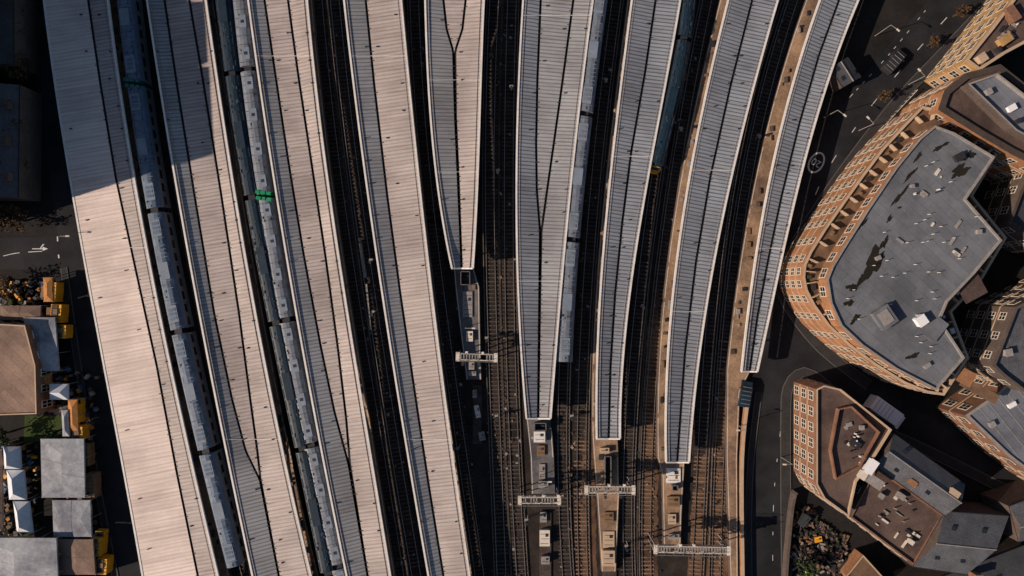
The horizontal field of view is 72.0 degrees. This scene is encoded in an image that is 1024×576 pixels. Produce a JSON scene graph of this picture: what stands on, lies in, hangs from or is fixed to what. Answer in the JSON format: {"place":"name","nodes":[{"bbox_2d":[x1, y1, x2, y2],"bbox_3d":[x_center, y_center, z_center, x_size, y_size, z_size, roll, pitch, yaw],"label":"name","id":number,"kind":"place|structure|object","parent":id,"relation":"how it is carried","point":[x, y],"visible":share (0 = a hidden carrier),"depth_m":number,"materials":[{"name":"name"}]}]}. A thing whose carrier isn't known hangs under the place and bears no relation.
{"place":"outdoors","nodes":[
{"label":"outdoors","id":0,"kind":"place"},
{"bbox_2d":[0,235,80,269],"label":"road","id":1,"kind":"structure","parent":0,"point":[66,250],"depth_m":120.00,"materials":[{"name":"asphalt"}]},
{"bbox_2d":[36,0,140,575],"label":"road","id":2,"kind":"structure","parent":0,"point":[115,498],"depth_m":120.00,"materials":[{"name":"asphalt"}]},
{"bbox_2d":[41,282,66,301],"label":"food truck","id":3,"kind":"object","parent":2,"relation":"on","point":[58,290],"visible":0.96,"depth_m":118.06,"materials":[{"name":"yellow paint"}]},
{"bbox_2d":[46,304,71,322],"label":"food truck","id":4,"kind":"object","parent":2,"relation":"on","point":[60,312],"visible":0.99,"depth_m":117.62,"materials":[{"name":"yellow paint"}]},
{"bbox_2d":[84,471,104,498],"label":"food truck","id":5,"kind":"object","parent":2,"relation":"on","point":[94,488],"visible":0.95,"depth_m":117.60,"materials":[{"name":"metal"}]},
{"bbox_2d":[91,528,110,555],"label":"food truck","id":6,"kind":"object","parent":2,"relation":"on","point":[102,547],"visible":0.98,"depth_m":118.15,"materials":[{"name":"yellow paint"}]},
{"bbox_2d":[96,553,116,574],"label":"food truck","id":7,"kind":"object","parent":2,"relation":"on","point":[105,564],"visible":0.99,"depth_m":117.61,"materials":[{"name":"yellow paint"}]},
{"bbox_2d":[60,267,118,575],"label":"pavement","id":8,"kind":"structure","parent":0,"point":[82,394],"depth_m":119.89,"materials":[{"name":"concrete"}]},
{"bbox_2d":[0,0,1023,575],"bbox_3d":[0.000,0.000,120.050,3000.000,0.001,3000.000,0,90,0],"label":"ground","id":9,"kind":"structure","parent":0,"point":[864,46],"depth_m":120.05,"materials":[{"name":"concrete"}]},
{"bbox_2d":[0,445,15,532],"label":"market tent","id":10,"kind":"object","parent":9,"relation":"on","point":[2,514],"visible":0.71,"depth_m":117.00,"materials":[{"name":"fabric"}]},
{"bbox_2d":[0,204,28,232],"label":"autumn tree","id":11,"kind":"object","parent":9,"relation":"on","point":[19,225],"visible":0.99,"depth_m":117.11,"materials":[{"name":"brown plant"}]},
{"bbox_2d":[2,50,33,80],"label":"autumn tree","id":12,"kind":"object","parent":9,"relation":"on","point":[17,72],"visible":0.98,"depth_m":115.88,"materials":[{"name":"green plant"}]},
{"bbox_2d":[0,0,36,74],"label":"terraced houses","id":13,"kind":"structure","parent":9,"relation":"on","point":[12,37],"depth_m":115.74,"materials":[{"name":"stone"}]},
{"bbox_2d":[3,442,33,468],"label":"market tent","id":14,"kind":"object","parent":9,"relation":"on","point":[12,457],"visible":1,"depth_m":116.58,"materials":[{"name":"fabric"}]},
{"bbox_2d":[0,83,41,200],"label":"terraced houses","id":15,"kind":"structure","parent":9,"relation":"on","point":[19,181],"depth_m":114.97,"materials":[{"name":"stone"}]},
{"bbox_2d":[6,465,38,499],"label":"market tent","id":16,"kind":"object","parent":9,"relation":"on","point":[17,487],"visible":0.93,"depth_m":116.67,"materials":[{"name":"fabric"}]},
{"bbox_2d":[0,305,50,319],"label":"market tent","id":17,"kind":"object","parent":9,"relation":"on","point":[9,312],"visible":0.84,"depth_m":117.04,"materials":[{"name":"paint"}]},
{"bbox_2d":[0,321,55,414],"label":"tan roof hall","id":18,"kind":"structure","parent":9,"relation":"on","point":[24,389],"depth_m":115.25,"materials":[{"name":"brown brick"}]},
{"bbox_2d":[0,321,52,408],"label":"windows","id":19,"kind":"structure","parent":18,"relation":"in","point":[45,403],"depth_m":117.07,"materials":[{"name":"white glass"}]},
{"bbox_2d":[13,496,44,532],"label":"market tent","id":20,"kind":"object","parent":9,"relation":"on","point":[23,516],"visible":0.95,"depth_m":116.65,"materials":[{"name":"fabric"}]},
{"bbox_2d":[0,529,62,575],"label":"market tent","id":21,"kind":"object","parent":9,"relation":"on","point":[28,556],"visible":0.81,"depth_m":115.27,"materials":[{"name":"fabric"}]},
{"bbox_2d":[6,415,61,536],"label":"grass","id":22,"kind":"structure","parent":9,"relation":"on","point":[35,426],"depth_m":120.02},
{"bbox_2d":[23,317,70,370],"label":"flat-roofed shed","id":23,"kind":"object","parent":9,"relation":"on","point":[45,333],"visible":0.7,"depth_m":116.67,"materials":[{"name":"metal"}]},
{"bbox_2d":[0,279,99,575],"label":"market tables and crates","id":24,"kind":"object","parent":9,"relation":"on","point":[26,456],"visible":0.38,"depth_m":119.36,"materials":[{"name":"metal"}]},
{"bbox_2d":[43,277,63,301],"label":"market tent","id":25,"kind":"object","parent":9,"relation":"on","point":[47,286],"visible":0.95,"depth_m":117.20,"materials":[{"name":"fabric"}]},
{"bbox_2d":[49,381,78,399],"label":"market tent","id":26,"kind":"object","parent":9,"relation":"on","point":[59,391],"visible":1,"depth_m":116.65,"materials":[{"name":"fabric"}]},
{"bbox_2d":[40,434,96,497],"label":"market tent","id":27,"kind":"object","parent":9,"relation":"on","point":[63,471],"visible":0.91,"depth_m":116.37,"materials":[{"name":"fabric"}]},
{"bbox_2d":[52,498,101,536],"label":"market tent","id":28,"kind":"object","parent":9,"relation":"on","point":[72,518],"visible":0.88,"depth_m":116.69,"materials":[{"name":"fabric"}]},
{"bbox_2d":[68,397,86,430],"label":"market tent","id":29,"kind":"object","parent":9,"relation":"on","point":[73,404],"visible":0.92,"depth_m":117.20,"materials":[{"name":"fabric"}]},
{"bbox_2d":[58,536,97,574],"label":"market tent","id":30,"kind":"object","parent":9,"relation":"on","point":[77,556],"visible":0.83,"depth_m":116.69,"materials":[{"name":"fabric"}]},
{"bbox_2d":[142,0,803,575],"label":"railway ballast","id":31,"kind":"structure","parent":9,"relation":"on","point":[484,488],"depth_m":120.00,"materials":[{"name":"gravel"}]},
{"bbox_2d":[110,0,231,575],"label":"station platform","id":32,"kind":"structure","parent":31,"relation":"on","point":[223,570],"depth_m":119.10,"materials":[{"name":"concrete"}]},
{"bbox_2d":[43,0,219,575],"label":"platform canopy","id":33,"kind":"object","parent":32,"relation":"on","point":[170,526],"visible":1,"depth_m":116.31,"materials":[{"name":"metal"}]},
{"bbox_2d":[133,162,176,360],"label":"platform edge fence","id":34,"kind":"object","parent":32,"relation":"on","point":[156,274],"visible":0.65,"depth_m":117.09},
{"bbox_2d":[144,19,250,575],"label":"railway track","id":35,"kind":"structure","parent":31,"relation":"on","point":[218,447],"depth_m":119.91,"materials":[{"name":"metal"}]},
{"bbox_2d":[117,0,247,567],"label":"passenger train","id":36,"kind":"object","parent":35,"relation":"on","point":[138,80],"visible":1,"depth_m":116.28,"materials":[{"name":"metal"}]},
{"bbox_2d":[164,122,249,574],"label":"railway track","id":37,"kind":"structure","parent":31,"relation":"on","point":[196,311],"depth_m":119.72,"materials":[{"name":"metal"}]},
{"bbox_2d":[207,0,320,575],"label":"station platform","id":38,"kind":"structure","parent":31,"relation":"on","point":[311,554],"depth_m":119.10,"materials":[{"name":"concrete"}]},
{"bbox_2d":[146,0,312,575],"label":"platform canopy","id":39,"kind":"object","parent":38,"relation":"on","point":[191,100],"visible":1,"depth_m":116.23,"materials":[{"name":"metal"}]},
{"bbox_2d":[233,0,344,575],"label":"passenger train","id":40,"kind":"object","parent":31,"relation":"on","point":[265,190],"visible":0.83,"depth_m":116.06,"materials":[{"name":"metal"}]},
{"bbox_2d":[308,0,395,575],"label":"station platform","id":41,"kind":"structure","parent":31,"relation":"on","point":[346,281],"depth_m":119.10,"materials":[{"name":"concrete"}]},
{"bbox_2d":[247,0,391,575],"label":"platform canopy","id":42,"kind":"object","parent":41,"relation":"on","point":[283,50],"visible":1,"depth_m":116.21,"materials":[{"name":"metal"}]},
{"bbox_2d":[313,0,406,575],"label":"railway track","id":43,"kind":"structure","parent":31,"relation":"on","point":[354,269],"depth_m":119.91,"materials":[{"name":"metal"}]},
{"bbox_2d":[325,0,408,575],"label":"cable trough","id":44,"kind":"object","parent":31,"relation":"on","point":[342,154],"visible":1,"depth_m":119.88,"materials":[{"name":"concrete"}]},
{"bbox_2d":[327,0,423,575],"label":"railway track","id":45,"kind":"structure","parent":31,"relation":"on","point":[371,269],"depth_m":119.91,"materials":[{"name":"metal"}]},
{"bbox_2d":[402,0,471,575],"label":"station platform","id":46,"kind":"structure","parent":31,"relation":"on","point":[433,284],"depth_m":119.10,"materials":[{"name":"concrete"}]},
{"bbox_2d":[343,0,470,575],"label":"platform canopy","id":47,"kind":"object","parent":46,"relation":"on","point":[376,40],"visible":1,"depth_m":116.05,"materials":[{"name":"metal"}]},
{"bbox_2d":[407,0,486,575],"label":"railway track","id":48,"kind":"structure","parent":31,"relation":"on","point":[442,280],"depth_m":119.91,"materials":[{"name":"metal"}]},
{"bbox_2d":[454,9,484,378],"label":"station platform","id":49,"kind":"structure","parent":31,"relation":"on","point":[470,323],"depth_m":119.10,"materials":[{"name":"concrete"}]},
{"bbox_2d":[424,0,484,268],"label":"platform canopy","id":50,"kind":"object","parent":49,"relation":"on","point":[454,30],"visible":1,"depth_m":116.08,"materials":[{"name":"metal"}]},
{"bbox_2d":[456,350,497,365],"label":"signal gantry","id":51,"kind":"object","parent":31,"relation":"on","point":[459,356],"visible":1,"depth_m":113.92,"materials":[{"name":"metal"}]},
{"bbox_2d":[482,0,508,575],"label":"railway track","id":52,"kind":"structure","parent":31,"relation":"on","point":[486,269],"depth_m":119.91,"materials":[{"name":"metal"}]},
{"bbox_2d":[498,0,511,575],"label":"cable trough","id":53,"kind":"object","parent":31,"relation":"on","point":[500,314],"visible":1,"depth_m":119.88,"materials":[{"name":"concrete"}]},
{"bbox_2d":[501,0,527,575],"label":"railway track","id":54,"kind":"structure","parent":31,"relation":"on","point":[513,265],"depth_m":119.91,"materials":[{"name":"metal"}]},
{"bbox_2d":[518,486,560,508],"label":"signal gantry","id":55,"kind":"object","parent":31,"relation":"on","point":[557,496],"visible":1,"depth_m":113.92,"materials":[{"name":"metal"}]},
{"bbox_2d":[527,420,554,493],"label":"station platform","id":56,"kind":"structure","parent":31,"relation":"on","point":[547,459],"depth_m":119.10,"materials":[{"name":"concrete"}]},
{"bbox_2d":[516,0,593,419],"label":"platform canopy","id":57,"kind":"object","parent":56,"relation":"on","point":[554,39],"visible":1,"depth_m":116.25,"materials":[{"name":"metal"}]},
{"bbox_2d":[473,385,615,575],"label":"trackside walkway","id":58,"kind":"structure","parent":31,"relation":"on","point":[544,569],"depth_m":119.75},
{"bbox_2d":[555,239,578,575],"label":"railway track","id":59,"kind":"structure","parent":31,"relation":"on","point":[566,461],"depth_m":119.91,"materials":[{"name":"metal"}]},
{"bbox_2d":[318,0,793,575],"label":"track debris","id":60,"kind":"object","parent":59,"relation":"on","point":[514,306],"visible":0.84,"depth_m":119.82,"materials":[{"name":"metal"}]},
{"bbox_2d":[556,0,607,361],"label":"passenger train","id":61,"kind":"object","parent":59,"relation":"on","point":[566,332],"visible":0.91,"depth_m":116.03,"materials":[{"name":"metal"}]},
{"bbox_2d":[579,418,597,575],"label":"rusty ballast","id":62,"kind":"structure","parent":31,"relation":"on","point":[592,535],"depth_m":119.99,"materials":[{"name":"gravel"}]},
{"bbox_2d":[574,0,623,575],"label":"railway track","id":63,"kind":"structure","parent":31,"relation":"on","point":[592,273],"depth_m":119.91,"materials":[{"name":"metal"}]},
{"bbox_2d":[582,476,635,498],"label":"signal gantry","id":64,"kind":"object","parent":31,"relation":"on","point":[620,495],"visible":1,"depth_m":113.92,"materials":[{"name":"metal"}]},
{"bbox_2d":[591,0,630,570],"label":"station platform","id":65,"kind":"structure","parent":31,"relation":"on","point":[610,504],"depth_m":119.10,"materials":[{"name":"concrete"}]},
{"bbox_2d":[595,0,680,439],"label":"platform canopy","id":66,"kind":"object","parent":65,"relation":"on","point":[650,34],"visible":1,"depth_m":116.20,"materials":[{"name":"metal"}]},
{"bbox_2d":[619,150,667,575],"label":"railway track","id":67,"kind":"structure","parent":31,"relation":"on","point":[636,389],"depth_m":119.91,"materials":[{"name":"metal"}]},
{"bbox_2d":[650,0,695,173],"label":"passenger train","id":68,"kind":"object","parent":67,"relation":"on","point":[679,61],"visible":0.9,"depth_m":116.10,"materials":[{"name":"metal"}]},
{"bbox_2d":[636,198,654,575],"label":"cable trough","id":69,"kind":"object","parent":31,"relation":"on","point":[642,394],"visible":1,"depth_m":119.88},
{"bbox_2d":[638,287,659,575],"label":"rusty ballast","id":70,"kind":"structure","parent":31,"relation":"on","point":[655,519],"depth_m":119.99,"materials":[{"name":"gravel"}]},
{"bbox_2d":[638,0,713,575],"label":"railway track","id":71,"kind":"structure","parent":31,"relation":"on","point":[656,285],"depth_m":119.91,"materials":[{"name":"metal"}]},
{"bbox_2d":[648,533,731,559],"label":"signal gantry","id":72,"kind":"object","parent":31,"relation":"on","point":[725,547],"visible":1,"depth_m":113.92,"materials":[{"name":"metal"}]},
{"bbox_2d":[656,0,726,548],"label":"station platform","id":73,"kind":"structure","parent":31,"relation":"on","point":[666,491],"depth_m":119.10,"materials":[{"name":"concrete"}]},
{"bbox_2d":[665,0,778,462],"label":"platform canopy","id":74,"kind":"object","parent":73,"relation":"on","point":[744,31],"visible":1,"depth_m":116.20,"materials":[{"name":"metal"}]},
{"bbox_2d":[687,366,728,575],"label":"rusty ballast","id":75,"kind":"structure","parent":31,"relation":"on","point":[719,445],"depth_m":119.99,"materials":[{"name":"gravel"}]},
{"bbox_2d":[689,0,782,575],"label":"railway track","id":76,"kind":"structure","parent":31,"relation":"on","point":[710,389],"depth_m":119.91,"materials":[{"name":"metal"}]},
{"bbox_2d":[708,0,799,575],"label":"railway track","id":77,"kind":"structure","parent":31,"relation":"on","point":[727,281],"depth_m":119.91,"materials":[{"name":"metal"}]},
{"bbox_2d":[725,0,818,575],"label":"station platform","id":78,"kind":"structure","parent":31,"relation":"on","point":[735,376],"depth_m":119.10,"materials":[{"name":"concrete"}]},
{"bbox_2d":[737,380,753,407],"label":"shelter","id":79,"kind":"object","parent":78,"relation":"on","point":[745,394],"visible":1,"depth_m":118.30,"materials":[{"name":"blue glass"}]},
{"bbox_2d":[740,0,858,371],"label":"platform canopy","id":80,"kind":"object","parent":78,"relation":"on","point":[828,29],"visible":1,"depth_m":116.20,"materials":[{"name":"metal"}]},
{"bbox_2d":[738,407,748,575],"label":"boundary wall","id":81,"kind":"structure","parent":9,"relation":"on","point":[743,424],"depth_m":118.35,"materials":[{"name":"beige brick"}]},
{"bbox_2d":[782,490,797,575],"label":"boundary wall","id":82,"kind":"structure","parent":9,"relation":"on","point":[788,529],"depth_m":118.61,"materials":[{"name":"brick"}]},
{"bbox_2d":[789,505,849,575],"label":"scrap pile","id":83,"kind":"object","parent":9,"relation":"on","point":[836,554],"visible":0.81,"depth_m":119.49,"materials":[{"name":"paint"}]},
{"bbox_2d":[794,378,891,516],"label":"red brick pub","id":84,"kind":"structure","parent":9,"relation":"on","point":[840,436],"depth_m":111.50,"materials":[{"name":"brick"}]},
{"bbox_2d":[794,378,841,512],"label":"windows","id":85,"kind":"structure","parent":84,"relation":"in","point":[796,388],"depth_m":115.69,"materials":[{"name":"white glass"}]},
{"bbox_2d":[828,57,860,92],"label":"brick substation hut","id":86,"kind":"object","parent":9,"relation":"on","point":[844,73],"visible":0.99,"depth_m":116.60,"materials":[{"name":"stone"}]},
{"bbox_2d":[840,549,881,575],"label":"garden extension","id":87,"kind":"object","parent":9,"relation":"on","point":[857,563],"visible":1,"depth_m":117.20,"materials":[{"name":"orange brick"}]},
{"bbox_2d":[779,106,1006,403],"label":"corner apartment block","id":88,"kind":"structure","parent":9,"relation":"on","point":[894,249],"depth_m":107.35,"materials":[{"name":"orange brick"}]},
{"bbox_2d":[779,110,935,394],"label":"windows","id":89,"kind":"structure","parent":88,"relation":"in","point":[797,271],"depth_m":115.16,"materials":[{"name":"white glass"}]},
{"bbox_2d":[818,130,929,388],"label":"windows","id":90,"kind":"structure","parent":88,"relation":"in","point":[823,272],"depth_m":108.90,"materials":[{"name":"white glass"}]},
{"bbox_2d":[839,433,1008,574],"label":"slate roofed terrace","id":91,"kind":"structure","parent":9,"relation":"on","point":[915,511],"depth_m":112.47,"materials":[{"name":"tile"}]},
{"bbox_2d":[893,535,1023,575],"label":"brick house","id":92,"kind":"structure","parent":9,"relation":"on","point":[1006,558],"depth_m":113.34,"materials":[{"name":"brick"}]},
{"bbox_2d":[899,64,1023,181],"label":"brown brick flats","id":93,"kind":"structure","parent":9,"relation":"on","point":[984,107],"depth_m":108.17,"materials":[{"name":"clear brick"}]},
{"bbox_2d":[900,79,1023,180],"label":"windows","id":94,"kind":"structure","parent":93,"relation":"in","point":[932,103],"depth_m":111.51,"materials":[{"name":"white glass"}]},
{"bbox_2d":[924,0,1023,87],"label":"yellow brick flats","id":95,"kind":"structure","parent":9,"relation":"on","point":[993,30],"depth_m":109.72,"materials":[{"name":"brick"}]},
{"bbox_2d":[926,0,1017,87],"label":"windows","id":96,"kind":"structure","parent":95,"relation":"in","point":[964,69],"depth_m":114.68,"materials":[{"name":"white glass"}]},
{"bbox_2d":[936,379,1023,479],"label":"building","id":97,"kind":"structure","parent":9,"relation":"on","point":[995,431],"depth_m":112.30,"materials":[{"name":"red brick"}]},
{"bbox_2d":[942,379,1023,479],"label":"windows","id":98,"kind":"structure","parent":97,"relation":"in","point":[963,406],"depth_m":116.12,"materials":[{"name":"white glass"}]},
{"bbox_2d":[959,279,1023,391],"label":"courtyard block","id":99,"kind":"structure","parent":9,"relation":"on","point":[991,331],"depth_m":111.58,"materials":[{"name":"brick"}]},
{"bbox_2d":[960,279,1023,388],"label":"windows","id":100,"kind":"structure","parent":99,"relation":"in","point":[1002,315],"depth_m":114.26,"materials":[{"name":"white glass"}]},
{"bbox_2d":[980,174,1023,252],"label":"courtyard block","id":101,"kind":"structure","parent":9,"relation":"on","point":[1002,203],"depth_m":113.79,"materials":[{"name":"brick"}]},
{"bbox_2d":[984,174,1023,252],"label":"windows","id":102,"kind":"structure","parent":101,"relation":"in","point":[1004,210],"depth_m":115.21,"materials":[{"name":"white glass"}]},
{"bbox_2d":[980,478,1023,541],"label":"brick house","id":103,"kind":"structure","parent":9,"relation":"on","point":[1007,499],"depth_m":115.01,"materials":[{"name":"brick"}]},
{"bbox_2d":[745,391,762,575],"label":"pavement","id":104,"kind":"structure","parent":0,"point":[749,479],"depth_m":119.89,"materials":[{"name":"concrete"}]},
{"bbox_2d":[744,0,984,575],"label":"road","id":105,"kind":"structure","parent":0,"point":[839,138],"depth_m":120.00,"materials":[{"name":"asphalt"}]},
{"bbox_2d":[880,48,906,74],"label":"parked car","id":106,"kind":"object","parent":105,"relation":"on","point":[893,61],"visible":1,"depth_m":118.40,"materials":[{"name":"metal"}]},
{"bbox_2d":[776,0,985,389],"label":"pavement","id":107,"kind":"structure","parent":0,"point":[890,109],"depth_m":119.89,"materials":[{"name":"concrete"}]},
{"bbox_2d":[780,367,1004,575],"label":"pavement","id":108,"kind":"structure","parent":0,"point":[919,446],"depth_m":119.89,"materials":[{"name":"concrete"}]},
{"bbox_2d":[773,319,1019,483],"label":"road","id":109,"kind":"structure","parent":0,"point":[925,428],"depth_m":120.00,"materials":[{"name":"asphalt"}]},
{"bbox_2d":[862,394,904,428],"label":"delivery van","id":110,"kind":"object","parent":109,"relation":"on","point":[886,412],"visible":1,"depth_m":117.10,"materials":[{"name":"grey metal"}]},
{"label":"railway track","id":111,"kind":"structure","parent":0,"visible":0},
{"bbox_2d":[215,0,334,575],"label":"passenger train","id":112,"kind":"object","parent":111,"relation":"on","point":[232,70],"visible":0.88,"depth_m":116.05,"materials":[{"name":"metal"}]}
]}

